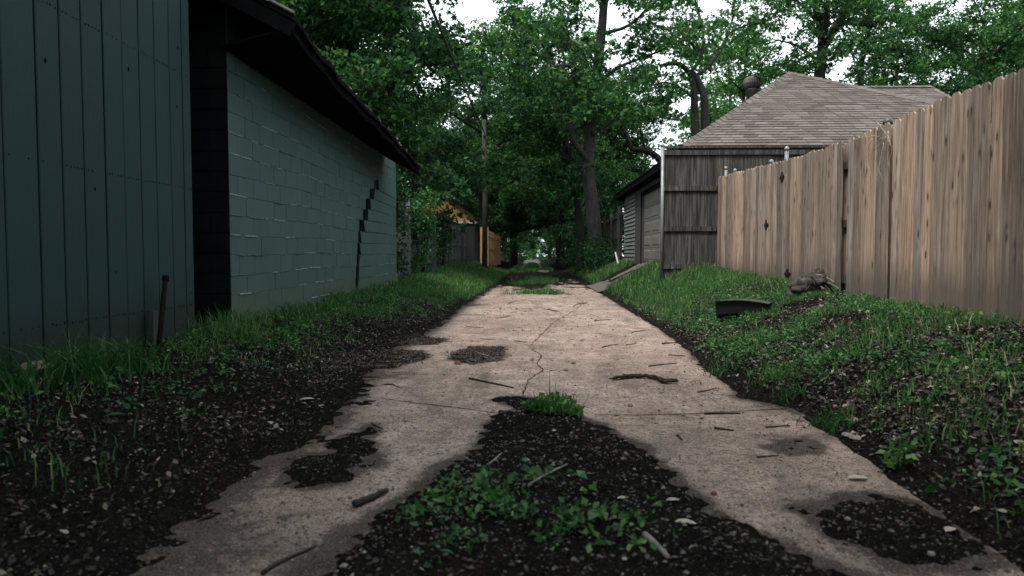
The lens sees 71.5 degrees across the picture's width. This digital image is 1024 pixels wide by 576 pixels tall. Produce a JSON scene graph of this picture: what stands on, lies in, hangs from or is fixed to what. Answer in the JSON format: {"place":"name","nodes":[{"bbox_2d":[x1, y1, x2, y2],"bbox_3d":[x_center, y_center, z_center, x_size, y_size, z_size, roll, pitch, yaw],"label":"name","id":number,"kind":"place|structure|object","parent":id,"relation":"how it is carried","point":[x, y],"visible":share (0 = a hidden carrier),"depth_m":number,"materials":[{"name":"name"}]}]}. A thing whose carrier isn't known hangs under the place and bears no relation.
{"place":"outdoors","nodes":[
{"label":"outdoors","id":0,"kind":"place"},
{"bbox_2d":[391,261,508,300],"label":"grass","id":1,"kind":"structure","parent":0,"point":[468,278],"depth_m":19.87,"materials":[{"name":"plant"}]},
{"bbox_2d":[0,256,1023,575],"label":"ground","id":2,"kind":"structure","parent":0,"point":[136,538],"depth_m":3.06,"materials":[{"name":"soil"}]},
{"bbox_2d":[17,360,52,372],"bbox_3d":[-2.865,0.475,4.245,0.210,0.078,0.210,2,3,31],"label":"stone","id":3,"kind":"object","parent":2,"relation":"on","point":[33,363],"visible":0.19,"depth_m":4.20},
{"bbox_2d":[0,343,88,400],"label":"grass tuft","id":4,"kind":"object","parent":2,"relation":"on","point":[4,379],"visible":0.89,"depth_m":3.71,"materials":[{"name":"plant"}]},
{"bbox_2d":[0,327,182,395],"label":"grass tuft","id":5,"kind":"object","parent":2,"relation":"on","point":[85,366],"visible":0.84,"depth_m":4.08,"materials":[{"name":"plant"}]},
{"bbox_2d":[0,0,194,373],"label":"plank shed","id":6,"kind":"structure","parent":2,"relation":"on","point":[96,224],"depth_m":4.87,"materials":[{"name":"wood"}]},
{"bbox_2d":[57,333,209,375],"bbox_3d":[-2.430,0.437,4.641,0.709,0.306,0.889,2,4,42],"label":"grass tuft","id":7,"kind":"object","parent":2,"relation":"on","point":[134,357],"visible":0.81,"depth_m":4.58,"materials":[{"name":"plant"}]},
{"bbox_2d":[149,310,157,345],"bbox_3d":[-2.792,0.383,5.545,0.030,0.416,0.070,0,3,2],"label":"wood offcut","id":8,"kind":"object","parent":2,"relation":"on","point":[153,321],"visible":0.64,"depth_m":5.51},
{"bbox_2d":[157,275,168,347],"bbox_3d":[-2.718,0.271,5.539,0.051,0.740,0.287,-1,3,-13],"label":"metal stake","id":9,"kind":"object","parent":2,"relation":"on","point":[165,279],"visible":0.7,"depth_m":5.51,"materials":[{"name":"metal"}]},
{"bbox_2d":[0,336,375,571],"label":"gravel","id":10,"kind":"structure","parent":2,"relation":"on","point":[54,540],"depth_m":3.55,"materials":[{"name":"gravel"}]},
{"bbox_2d":[0,279,458,493],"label":"grass","id":11,"kind":"structure","parent":2,"relation":"on","point":[320,311],"depth_m":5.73,"materials":[{"name":"plant"}]},
{"bbox_2d":[0,292,459,575],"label":"leaf litter","id":12,"kind":"object","parent":2,"relation":"on","point":[48,516],"visible":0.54,"depth_m":3.94,"materials":[{"name":"plant"}]},
{"bbox_2d":[0,280,467,448],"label":"ground cover","id":13,"kind":"object","parent":2,"relation":"on","point":[303,319],"visible":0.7,"depth_m":6.62,"materials":[{"name":"plant"}]},
{"bbox_2d":[267,298,314,320],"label":"grass tuft","id":14,"kind":"object","parent":2,"relation":"on","point":[290,309],"visible":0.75,"depth_m":8.01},
{"bbox_2d":[188,0,422,322],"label":"block shed","id":15,"kind":"structure","parent":2,"relation":"on","point":[298,151],"depth_m":8.03,"materials":[{"name":"teal painted concrete block"},{"name":"dark asphalt"},{"name":"dark wood"}]},
{"bbox_2d":[286,10,418,164],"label":"roof litter","id":16,"kind":"object","parent":15,"relation":"on","point":[397,138],"visible":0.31,"depth_m":10.03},
{"bbox_2d":[268,0,444,118],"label":"shade tree","id":17,"kind":"object","parent":2,"relation":"on","point":[321,15],"visible":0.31,"depth_m":21.11,"materials":[{"name":"green plant"}]},
{"bbox_2d":[322,21,447,150],"bbox_3d":[-8.593,-9.279,33.373,12.468,17.100,13.348,0,3,-2],"label":"shade tree","id":18,"kind":"object","parent":2,"relation":"on","point":[414,98],"visible":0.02,"depth_m":32.09,"materials":[{"name":"green plant"}]},
{"bbox_2d":[279,0,517,233],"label":"shade tree","id":19,"kind":"object","parent":2,"relation":"on","point":[430,42],"visible":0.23,"depth_m":23.68,"materials":[{"name":"green plant"}]},
{"bbox_2d":[325,37,474,201],"bbox_3d":[-5.416,-4.059,22.523,7.542,7.731,5.694,-1,3,-26],"label":"young maple","id":20,"kind":"object","parent":2,"relation":"on","point":[402,134],"visible":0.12,"depth_m":22.10,"materials":[{"name":"green plant"}]},
{"bbox_2d":[395,166,431,279],"bbox_3d":[-2.702,-1.442,16.263,1.815,2.904,1.777,0,3,2],"label":"creeper shrub","id":21,"kind":"object","parent":2,"relation":"on","point":[399,212],"visible":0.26,"depth_m":16.25,"materials":[{"name":"green plant"}]},
{"bbox_2d":[359,1,482,247],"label":"airy tree","id":22,"kind":"object","parent":2,"relation":"on","point":[476,51],"visible":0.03,"depth_m":40.11,"materials":[{"name":"green plant"}]},
{"bbox_2d":[399,183,448,274],"bbox_3d":[-2.639,-1.625,20.498,1.593,2.757,2.397,0,3,-10],"label":"creeper shrub","id":23,"kind":"object","parent":2,"relation":"on","point":[423,219],"visible":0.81,"depth_m":20.12,"materials":[{"name":"green plant"}]},
{"bbox_2d":[401,73,457,208],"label":"shade tree","id":24,"kind":"object","parent":2,"relation":"on","point":[405,195],"depth_m":47.38,"materials":[{"name":"green plant"}]},
{"bbox_2d":[396,201,466,277],"bbox_3d":[-2.610,-1.626,26.520,0.184,2.273,20.167,0,3,2],"label":"grey fence","id":25,"kind":"object","parent":2,"relation":"on","point":[459,252],"visible":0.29,"depth_m":24.06,"materials":[{"name":"wood"}]},
{"bbox_2d":[403,192,478,261],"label":"ochre house","id":26,"kind":"structure","parent":2,"relation":"on","point":[472,242],"depth_m":50.02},
{"bbox_2d":[434,199,461,269],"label":"creeper shrub","id":27,"kind":"object","parent":2,"relation":"on","point":[444,244],"visible":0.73,"depth_m":25.43,"materials":[{"name":"green plant"}]},
{"bbox_2d":[417,104,495,226],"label":"shade tree","id":28,"kind":"object","parent":2,"relation":"on","point":[444,126],"depth_m":58.88,"materials":[{"name":"green plant"}]},
{"bbox_2d":[432,94,533,230],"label":"shade tree","id":29,"kind":"object","parent":2,"relation":"on","point":[470,205],"visible":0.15,"depth_m":55.84,"materials":[{"name":"green plant"}]},
{"bbox_2d":[482,119,487,267],"bbox_3d":[-1.286,-4.264,33.351,0.269,7.202,0.330,0,3,2],"label":"utility pole","id":30,"kind":"object","parent":2,"relation":"on","point":[484,229],"visible":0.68,"depth_m":33.34,"materials":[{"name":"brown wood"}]},
{"bbox_2d":[427,0,484,132],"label":"overhead cable","id":31,"kind":"object","parent":30,"relation":"attached to","point":[441,31],"visible":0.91,"depth_m":16.70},
{"bbox_2d":[480,227,500,265],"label":"tan fence","id":32,"kind":"object","parent":2,"relation":"on","point":[494,250],"visible":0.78,"depth_m":41.66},
{"bbox_2d":[478,216,521,258],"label":"verge shrub","id":33,"kind":"object","parent":2,"relation":"on","point":[502,224],"visible":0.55,"depth_m":55.47,"materials":[{"name":"green plant"}]},
{"bbox_2d":[489,216,510,254],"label":"verge shrub","id":34,"kind":"object","parent":2,"relation":"on","point":[504,234],"visible":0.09,"depth_m":60.97,"materials":[{"name":"green plant"}]},
{"bbox_2d":[407,2,602,261],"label":"shade tree","id":35,"kind":"object","parent":2,"relation":"on","point":[497,127],"visible":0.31,"depth_m":42.46,"materials":[{"name":"green plant"}]},
{"bbox_2d":[458,116,553,246],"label":"shade tree","id":36,"kind":"object","parent":2,"relation":"on","point":[520,238],"visible":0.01,"depth_m":64.17,"materials":[{"name":"green plant"}]},
{"bbox_2d":[503,240,523,261],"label":"sunlit bush","id":37,"kind":"object","parent":2,"relation":"on","point":[519,254],"visible":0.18,"depth_m":71.53,"materials":[{"name":"green plant"}]},
{"bbox_2d":[446,90,584,265],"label":"shade tree","id":38,"kind":"object","parent":2,"relation":"on","point":[516,209],"visible":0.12,"depth_m":58.68,"materials":[{"name":"green plant"}]},
{"bbox_2d":[494,230,537,260],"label":"verge shrub","id":39,"kind":"object","parent":2,"relation":"on","point":[528,236],"visible":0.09,"depth_m":79.61,"materials":[{"name":"green plant"}]},
{"bbox_2d":[519,242,530,260],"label":"sunlit bush","id":40,"kind":"object","parent":2,"relation":"on","point":[526,254],"visible":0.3,"depth_m":108.14,"materials":[{"name":"green plant"}]},
{"bbox_2d":[507,262,552,272],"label":"grass","id":41,"kind":"structure","parent":2,"relation":"on","point":[531,267],"depth_m":44.85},
{"bbox_2d":[382,449,684,567],"bbox_3d":[0.033,0.780,2.622,1.100,0.192,0.965,0,3,2],"label":"ground cover","id":42,"kind":"object","parent":2,"relation":"on","point":[491,497],"visible":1,"depth_m":2.56,"materials":[{"name":"plant"}]},
{"bbox_2d":[527,239,541,259],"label":"sunlit bush","id":43,"kind":"object","parent":2,"relation":"on","point":[533,257],"visible":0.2,"depth_m":124.93,"materials":[{"name":"green plant"}]},
{"bbox_2d":[514,475,560,482],"bbox_3d":[0.108,0.808,3.017,0.210,0.014,0.017,-1,3,-21],"label":"stick","id":44,"kind":"object","parent":2,"relation":"on","point":[520,480],"visible":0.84,"depth_m":3.00,"materials":[{"name":"brown wood"}]},
{"bbox_2d":[526,229,555,259],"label":"verge shrub","id":45,"kind":"object","parent":2,"relation":"on","point":[542,254],"visible":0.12,"depth_m":95.24,"materials":[{"name":"green plant"}]},
{"bbox_2d":[529,241,554,260],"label":"sunlit bush","id":46,"kind":"object","parent":2,"relation":"on","point":[542,258],"visible":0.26,"depth_m":116.00,"materials":[{"name":"green plant"}]},
{"bbox_2d":[525,232,565,261],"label":"verge shrub","id":47,"kind":"object","parent":2,"relation":"on","point":[538,242],"visible":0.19,"depth_m":77.08,"materials":[{"name":"green plant"}]},
{"bbox_2d":[527,463,567,486],"bbox_3d":[0.153,0.805,3.070,0.020,0.016,0.334,2,3,33],"label":"stick","id":48,"kind":"object","parent":2,"relation":"on","point":[535,480],"visible":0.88,"depth_m":3.03,"materials":[{"name":"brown wood"}]},
{"bbox_2d":[526,219,569,259],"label":"verge shrub","id":49,"kind":"object","parent":2,"relation":"on","point":[534,242],"visible":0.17,"depth_m":63.26,"materials":[{"name":"green plant"}]},
{"bbox_2d":[518,372,588,417],"bbox_3d":[0.242,0.650,4.367,0.390,0.298,0.347,2,3,38],"label":"weed clump","id":50,"kind":"object","parent":2,"relation":"on","point":[552,402],"visible":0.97,"depth_m":4.32,"materials":[{"name":"green plant"}]},
{"bbox_2d":[476,2,636,274],"bbox_3d":[1.869,-6.888,32.005,7.577,13.112,8.376,0,3,2],"label":"leaning tree","id":51,"kind":"object","parent":2,"relation":"on","point":[554,131],"visible":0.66,"depth_m":31.76,"materials":[{"name":"green plant"}]},
{"bbox_2d":[541,222,587,264],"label":"verge shrub","id":52,"kind":"object","parent":2,"relation":"on","point":[566,230],"visible":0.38,"depth_m":38.03,"materials":[{"name":"green plant"}]},
{"bbox_2d":[479,49,653,268],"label":"shade tree","id":53,"kind":"object","parent":2,"relation":"on","point":[544,201],"visible":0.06,"depth_m":49.75,"materials":[{"name":"green plant"}]},
{"bbox_2d":[531,205,601,249],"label":"shade tree","id":54,"kind":"object","parent":2,"relation":"on","point":[544,229],"depth_m":69.16,"materials":[{"name":"green plant"}]},
{"bbox_2d":[553,214,584,256],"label":"verge shrub","id":55,"kind":"object","parent":2,"relation":"on","point":[567,244],"visible":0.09,"depth_m":51.02,"materials":[{"name":"green plant"}]},
{"bbox_2d":[555,235,588,272],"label":"verge shrub","id":56,"kind":"object","parent":2,"relation":"on","point":[572,260],"visible":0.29,"depth_m":33.38,"materials":[{"name":"green plant"}]},
{"bbox_2d":[559,202,587,255],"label":"verge shrub","id":57,"kind":"object","parent":2,"relation":"on","point":[572,214],"visible":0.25,"depth_m":41.47,"materials":[{"name":"green plant"}]},
{"bbox_2d":[499,23,653,245],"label":"airy tree","id":58,"kind":"object","parent":2,"relation":"on","point":[588,34],"visible":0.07,"depth_m":50.44,"materials":[{"name":"green plant"}]},
{"bbox_2d":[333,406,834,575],"bbox_3d":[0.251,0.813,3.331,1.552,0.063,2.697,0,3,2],"label":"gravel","id":59,"kind":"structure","parent":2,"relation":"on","point":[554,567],"depth_m":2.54,"materials":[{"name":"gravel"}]},
{"bbox_2d":[525,65,652,212],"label":"shade tree","id":60,"kind":"object","parent":2,"relation":"on","point":[583,140],"visible":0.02,"depth_m":55.74,"materials":[{"name":"green plant"}]},
{"bbox_2d":[450,0,747,268],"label":"alley tree","id":61,"kind":"object","parent":2,"relation":"on","point":[590,110],"visible":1,"depth_m":27.48,"materials":[{"name":"green plant"}]},
{"bbox_2d":[576,233,623,270],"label":"verge shrub","id":62,"kind":"object","parent":2,"relation":"on","point":[592,249],"visible":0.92,"depth_m":27.86,"materials":[{"name":"green plant"}]},
{"bbox_2d":[522,57,678,222],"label":"shade tree","id":63,"kind":"object","parent":2,"relation":"on","point":[622,153],"visible":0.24,"depth_m":42.75,"materials":[{"name":"green plant"}]},
{"bbox_2d":[587,207,622,261],"bbox_3d":[4.269,-2.196,35.168,0.184,2.485,17.421,0,3,2],"label":"dark fence","id":64,"kind":"object","parent":2,"relation":"on","point":[616,230],"visible":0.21,"depth_m":28.46,"materials":[{"name":"wood"}]},
{"bbox_2d":[585,189,624,253],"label":"verge shrub","id":65,"kind":"object","parent":2,"relation":"on","point":[613,202],"visible":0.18,"depth_m":33.99,"materials":[{"name":"green plant"}]},
{"bbox_2d":[603,175,638,251],"bbox_3d":[5.830,-2.726,29.315,2.672,3.773,5.756,3,4,44],"label":"verge shrub","id":66,"kind":"object","parent":2,"relation":"on","point":[611,215],"visible":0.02,"depth_m":28.09,"materials":[{"name":"green plant"}]},
{"bbox_2d":[292,375,982,561],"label":"gravel","id":67,"kind":"structure","parent":2,"relation":"on","point":[844,509],"depth_m":2.67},
{"bbox_2d":[594,96,695,199],"bbox_3d":[6.017,-4.902,32.905,5.382,8.294,3.282,0,3,2],"label":"bent tree","id":68,"kind":"object","parent":2,"relation":"on","point":[656,156],"visible":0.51,"depth_m":32.25,"materials":[{"name":"green plant"}]},
{"bbox_2d":[641,531,669,558],"bbox_3d":[0.472,0.839,2.318,0.027,0.026,0.177,-1,3,-15],"label":"stick","id":69,"kind":"object","parent":2,"relation":"on","point":[648,537],"visible":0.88,"depth_m":2.33,"materials":[{"name":"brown wood"}]},
{"bbox_2d":[676,519,696,523],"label":"dry leaf","id":70,"kind":"object","parent":2,"relation":"on","point":[687,520],"visible":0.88,"depth_m":2.53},
{"bbox_2d":[594,0,808,136],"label":"twin trunk tree","id":71,"kind":"object","parent":2,"relation":"on","point":[696,82],"visible":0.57,"depth_m":35.23,"materials":[{"name":"green plant"}]},
{"bbox_2d":[645,36,802,169],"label":"airy tree","id":72,"kind":"object","parent":2,"relation":"on","point":[686,125],"visible":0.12,"depth_m":55.35,"materials":[{"name":"green plant"}]},
{"bbox_2d":[654,13,829,153],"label":"airy tree","id":73,"kind":"object","parent":2,"relation":"on","point":[733,86],"visible":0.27,"depth_m":42.83,"materials":[{"name":"green plant"}]},
{"bbox_2d":[715,298,772,318],"bbox_3d":[2.593,0.236,7.958,0.568,0.223,0.278,2,3,30],"label":"plastic trough","id":74,"kind":"object","parent":2,"relation":"on","point":[728,307],"visible":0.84,"depth_m":7.91,"materials":[{"name":"plastic"}]},
{"bbox_2d":[660,144,844,279],"bbox_3d":[4.800,-1.374,13.824,3.824,2.853,0.097,0,3,2],"label":"board fence","id":75,"kind":"object","parent":2,"relation":"on","point":[689,203],"visible":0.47,"depth_m":13.85,"materials":[{"name":"wood"}]},
{"bbox_2d":[771,374,810,403],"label":"grass tuft","id":76,"kind":"object","parent":2,"relation":"on","point":[793,387],"visible":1,"depth_m":4.75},
{"bbox_2d":[613,71,990,263],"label":"garage","id":77,"kind":"structure","parent":2,"relation":"on","point":[790,108],"depth_m":15.71,"materials":[{"name":"grey"}]},
{"bbox_2d":[644,184,671,261],"bbox_3d":[3.842,-1.605,18.514,0.122,2.075,5.143,0,3,2],"label":"garage door","id":78,"kind":"structure","parent":77,"relation":"in","point":[652,200],"depth_m":19.60,"materials":[{"name":"grey paint"}]},
{"bbox_2d":[785,268,838,296],"bbox_3d":[3.515,-0.056,8.362,0.630,0.355,0.267,-1,3,-13],"label":"tree stump","id":79,"kind":"object","parent":2,"relation":"on","point":[817,279],"visible":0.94,"depth_m":8.29,"materials":[{"name":"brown wood"}]},
{"bbox_2d":[622,262,1023,550],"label":"grass","id":80,"kind":"structure","parent":2,"relation":"on","point":[896,415],"depth_m":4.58,"materials":[{"name":"plant"}]},
{"bbox_2d":[626,266,1023,514],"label":"ground cover","id":81,"kind":"object","parent":2,"relation":"on","point":[982,456],"visible":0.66,"depth_m":5.39,"materials":[{"name":"plant"}]},
{"bbox_2d":[785,393,898,435],"bbox_3d":[1.820,0.738,4.106,0.476,0.232,0.678,-2,3,-36],"label":"grass tuft","id":82,"kind":"object","parent":2,"relation":"on","point":[832,425],"visible":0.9,"depth_m":4.11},
{"bbox_2d":[740,0,944,85],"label":"forked tree","id":83,"kind":"object","parent":2,"relation":"on","point":[822,33],"visible":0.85,"depth_m":38.29,"materials":[{"name":"green plant"}]},
{"bbox_2d":[717,68,1023,325],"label":"cedar fence","id":84,"kind":"object","parent":2,"relation":"on","point":[919,223],"visible":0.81,"depth_m":6.80,"materials":[{"name":"wood"}]},
{"bbox_2d":[842,123,891,195],"bbox_3d":[3.764,-1.343,7.579,0.055,0.745,1.102,0,3,2],"label":"dry vine","id":85,"kind":"object","parent":84,"relation":"attached to","point":[874,150],"visible":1,"depth_m":7.26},
{"bbox_2d":[876,437,918,469],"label":"seedling","id":86,"kind":"object","parent":2,"relation":"on","point":[895,460],"visible":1,"depth_m":3.30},
{"bbox_2d":[807,0,993,85],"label":"slender tree","id":87,"kind":"object","parent":2,"relation":"on","point":[904,49],"visible":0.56,"depth_m":39.12,"materials":[{"name":"green plant"}]},
{"bbox_2d":[862,85,950,100],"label":"house","id":88,"kind":"structure","parent":2,"relation":"on","point":[929,93],"depth_m":26.04,"materials":[{"name":"grey"}]},
{"bbox_2d":[829,0,1005,85],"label":"airy tree","id":89,"kind":"object","parent":2,"relation":"on","point":[889,74],"visible":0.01,"depth_m":49.23,"materials":[{"name":"green plant"}]},
{"bbox_2d":[874,0,1023,110],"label":"shade tree","id":90,"kind":"object","parent":2,"relation":"on","point":[1011,33],"visible":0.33,"depth_m":38.52,"materials":[{"name":"green plant"}]},
{"bbox_2d":[875,1,1023,111],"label":"airy tree","id":91,"kind":"object","parent":2,"relation":"on","point":[948,65],"visible":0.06,"depth_m":43.76,"materials":[{"name":"green plant"}]},
{"bbox_2d":[942,0,1023,95],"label":"shade tree","id":92,"kind":"object","parent":2,"relation":"on","point":[1021,3],"visible":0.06,"depth_m":38.18,"materials":[{"name":"green plant"}]},
{"bbox_2d":[498,274,568,294],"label":"grass","id":93,"kind":"structure","parent":0,"point":[537,279],"depth_m":23.63,"materials":[{"name":"plant"}]},
{"bbox_2d":[518,259,548,272],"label":"dirt track","id":94,"kind":"structure","parent":0,"point":[535,261],"depth_m":67.51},
{"bbox_2d":[130,279,1023,575],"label":"alley pavement","id":95,"kind":"structure","parent":0,"point":[738,477],"depth_m":3.77,"materials":[{"name":"concrete"}]},
{"bbox_2d":[260,545,315,574],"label":"stick","id":96,"kind":"object","parent":95,"relation":"on","point":[271,566],"visible":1,"depth_m":2.31,"materials":[{"name":"brown wood"}]},
{"bbox_2d":[313,538,323,545],"bbox_3d":[-0.667,0.878,2.454,0.031,0.031,0.032,3,4,44],"label":"clod","id":97,"kind":"object","parent":95,"relation":"on","point":[318,542],"visible":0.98,"depth_m":2.44,"materials":[{"name":"stone"}]},
{"bbox_2d":[352,488,388,506],"bbox_3d":[-0.571,0.849,2.901,0.032,0.033,0.209,2,3,31],"label":"stick","id":98,"kind":"object","parent":95,"relation":"on","point":[364,499],"visible":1,"depth_m":2.87,"materials":[{"name":"brown wood"}]},
{"bbox_2d":[305,332,511,385],"bbox_3d":[-0.809,0.619,6.916,1.591,0.141,3.803,0,3,10],"label":"leaf debris","id":99,"kind":"object","parent":95,"relation":"on","point":[406,352],"visible":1,"depth_m":6.89,"materials":[{"name":"plant"}]},
{"bbox_2d":[469,377,513,387],"bbox_3d":[-0.164,0.735,5.520,0.018,0.018,0.528,-2,4,-42],"label":"stick","id":100,"kind":"object","parent":95,"relation":"on","point":[471,378],"visible":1,"depth_m":5.54,"materials":[{"name":"brown wood"}]},
{"bbox_2d":[3,428,1023,575],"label":"gravel","id":101,"kind":"structure","parent":95,"relation":"on","point":[577,560],"depth_m":2.60,"materials":[{"name":"gravel"}]},
{"bbox_2d":[9,283,1023,575],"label":"leaf debris","id":102,"kind":"object","parent":95,"relation":"on","point":[861,511],"visible":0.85,"depth_m":3.07,"materials":[{"name":"plant"}]},
{"bbox_2d":[422,278,650,341],"bbox_3d":[0.530,0.054,18.994,3.425,0.174,21.944,0,3,2],"label":"leaf debris","id":103,"kind":"object","parent":95,"relation":"on","point":[546,319],"visible":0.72,"depth_m":11.36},
{"bbox_2d":[609,373,678,382],"bbox_3d":[1.059,0.716,5.656,0.540,0.044,0.259,1,3,19],"label":"bark strip","id":104,"kind":"object","parent":95,"relation":"on","point":[653,376],"visible":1,"depth_m":5.67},
{"bbox_2d":[595,408,787,414],"bbox_3d":[1.158,0.787,4.499,1.290,0.001,0.067,0,3,-8],"label":"pavement crack","id":105,"kind":"object","parent":95,"relation":"on","point":[691,413],"visible":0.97,"depth_m":4.47,"materials":[{"name":"concrete"}]},
{"bbox_2d":[704,412,740,414],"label":"twig","id":106,"kind":"object","parent":95,"relation":"on","point":[708,413],"visible":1,"depth_m":4.46,"materials":[{"name":"brown wood"}]},
{"bbox_2d":[695,353,757,377],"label":"grass tuft","id":107,"kind":"object","parent":95,"relation":"on","point":[720,370],"visible":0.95,"depth_m":5.89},
{"bbox_2d":[848,474,867,478],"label":"dry leaf","id":108,"kind":"object","parent":95,"relation":"on","point":[854,476],"visible":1,"depth_m":3.17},
{"bbox_2d":[586,262,655,291],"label":"driveway","id":109,"kind":"structure","parent":0,"point":[598,286],"depth_m":20.80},
{"bbox_2d":[568,257,721,303],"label":"grass","id":110,"kind":"structure","parent":0,"point":[624,283],"depth_m":17.12,"materials":[{"name":"plant"}]},
{"bbox_2d":[366,0,1019,255],"label":"sky","id":111,"kind":"structure","parent":0,"point":[473,9],"materials":[{"name":"white"}]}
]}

